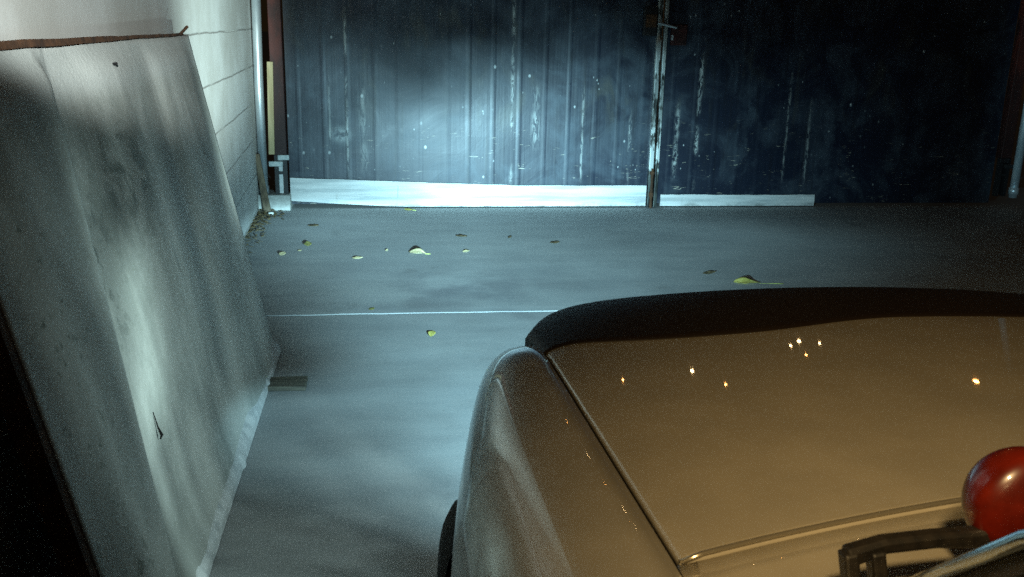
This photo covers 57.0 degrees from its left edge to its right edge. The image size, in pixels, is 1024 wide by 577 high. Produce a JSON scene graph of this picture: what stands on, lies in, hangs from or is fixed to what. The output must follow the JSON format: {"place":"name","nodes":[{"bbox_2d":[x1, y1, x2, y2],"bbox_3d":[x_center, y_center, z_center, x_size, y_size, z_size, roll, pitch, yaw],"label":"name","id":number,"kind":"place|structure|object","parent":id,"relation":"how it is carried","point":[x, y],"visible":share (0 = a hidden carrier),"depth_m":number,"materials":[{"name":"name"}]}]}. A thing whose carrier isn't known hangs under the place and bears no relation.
{"place":"outdoors","nodes":[
{"label":"outdoors","id":0,"kind":"place"},
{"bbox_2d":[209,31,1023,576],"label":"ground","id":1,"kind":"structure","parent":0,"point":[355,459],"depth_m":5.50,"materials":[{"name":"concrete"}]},
{"bbox_2d":[0,0,258,576],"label":"block wall","id":2,"kind":"structure","parent":1,"relation":"on","point":[219,32],"depth_m":3.72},
{"bbox_2d":[251,0,268,193],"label":"wall pipe","id":3,"kind":"object","parent":2,"relation":"attached to","point":[258,75],"depth_m":7.42,"materials":[{"name":"grey metal"}]},
{"bbox_2d":[0,25,280,576],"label":"sheet panel","id":4,"kind":"object","parent":1,"relation":"on","point":[140,351],"visible":1,"depth_m":2.46,"materials":[{"name":"grey paint"}]},
{"bbox_2d":[256,154,271,212],"bbox_3d":[-1.987,-0.839,7.531,0.061,0.466,0.155,-12,20,-39],"label":"wooden stake","id":5,"kind":"object","parent":1,"relation":"on","point":[264,194],"visible":0.98,"depth_m":7.53,"materials":[{"name":"brown wood"}]},
{"bbox_2d":[245,209,284,252],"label":"leaf litter","id":6,"kind":"object","parent":1,"relation":"on","point":[252,224],"visible":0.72,"depth_m":7.16,"materials":[{"name":"plant"}]},
{"bbox_2d":[258,190,293,210],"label":"kerb block","id":7,"kind":"structure","parent":1,"relation":"on","point":[281,201],"depth_m":7.64,"materials":[{"name":"concrete"}]},
{"bbox_2d":[267,0,288,193],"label":"gate post","id":8,"kind":"object","parent":7,"relation":"on","point":[281,156],"visible":0.97,"depth_m":7.48,"materials":[{"name":"brown metal"}]},
{"bbox_2d":[267,62,274,154],"bbox_3d":[-1.914,-1.428,7.478,0.064,0.726,0.030,-1,16,-7],"label":"wooden batten","id":9,"kind":"object","parent":8,"relation":"attached to","point":[270,96],"visible":1,"depth_m":7.47,"materials":[{"name":"beige wood"}]},
{"bbox_2d":[282,0,676,207],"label":"gate leaf","id":10,"kind":"object","parent":8,"relation":"attached to","point":[428,103],"visible":1,"depth_m":7.74,"materials":[{"name":"paint"}]},
{"bbox_2d":[267,376,307,390],"bbox_3d":[-0.993,0.404,3.990,0.243,0.021,0.127,-1,16,-7],"label":"wood offcut","id":11,"kind":"object","parent":1,"relation":"on","point":[293,383],"visible":0.56,"depth_m":3.97,"materials":[{"name":"brown wood"}]},
{"bbox_2d":[409,248,428,253],"bbox_3d":[-0.620,-0.248,6.330,0.144,0.038,0.078,-1,16,-7],"label":"fallen leaf","id":12,"kind":"object","parent":1,"relation":"on","point":[417,250],"visible":1,"depth_m":6.33,"materials":[{"name":"yellow"}]},
{"bbox_2d":[428,331,435,335],"bbox_3d":[-0.398,0.223,4.680,0.040,0.019,0.044,-8,18,-31],"label":"fallen leaf","id":13,"kind":"object","parent":1,"relation":"on","point":[431,333],"visible":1,"depth_m":4.67,"materials":[{"name":"plant"}]},
{"bbox_2d":[437,287,1023,576],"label":"car","id":14,"kind":"object","parent":1,"relation":"on","point":[827,432],"visible":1,"depth_m":1.35,"materials":[{"name":"beige metal"}]},
{"bbox_2d":[734,277,782,283],"bbox_3d":[1.511,-0.045,5.790,0.306,0.039,0.074,-1,16,-7],"label":"fallen leaf","id":15,"kind":"object","parent":1,"relation":"on","point":[744,280],"visible":1,"depth_m":5.79,"materials":[{"name":"yellow"}]},
{"bbox_2d":[992,0,1023,195],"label":"gate post","id":16,"kind":"object","parent":1,"relation":"on","point":[1004,165],"visible":1,"depth_m":8.31,"materials":[{"name":"black metal"}]},
{"bbox_2d":[652,0,1020,206],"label":"gate leaf","id":17,"kind":"object","parent":16,"relation":"attached to","point":[786,102],"visible":1,"depth_m":8.13,"materials":[{"name":"paint"}]},
{"bbox_2d":[1008,105,1023,197],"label":"wall pipe","id":18,"kind":"object","parent":16,"relation":"attached to","point":[1013,191],"depth_m":8.35,"materials":[{"name":"grey metal"}]},
{"bbox_2d":[251,0,1020,46],"label":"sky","id":19,"kind":"structure","parent":0,"point":[264,16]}
]}

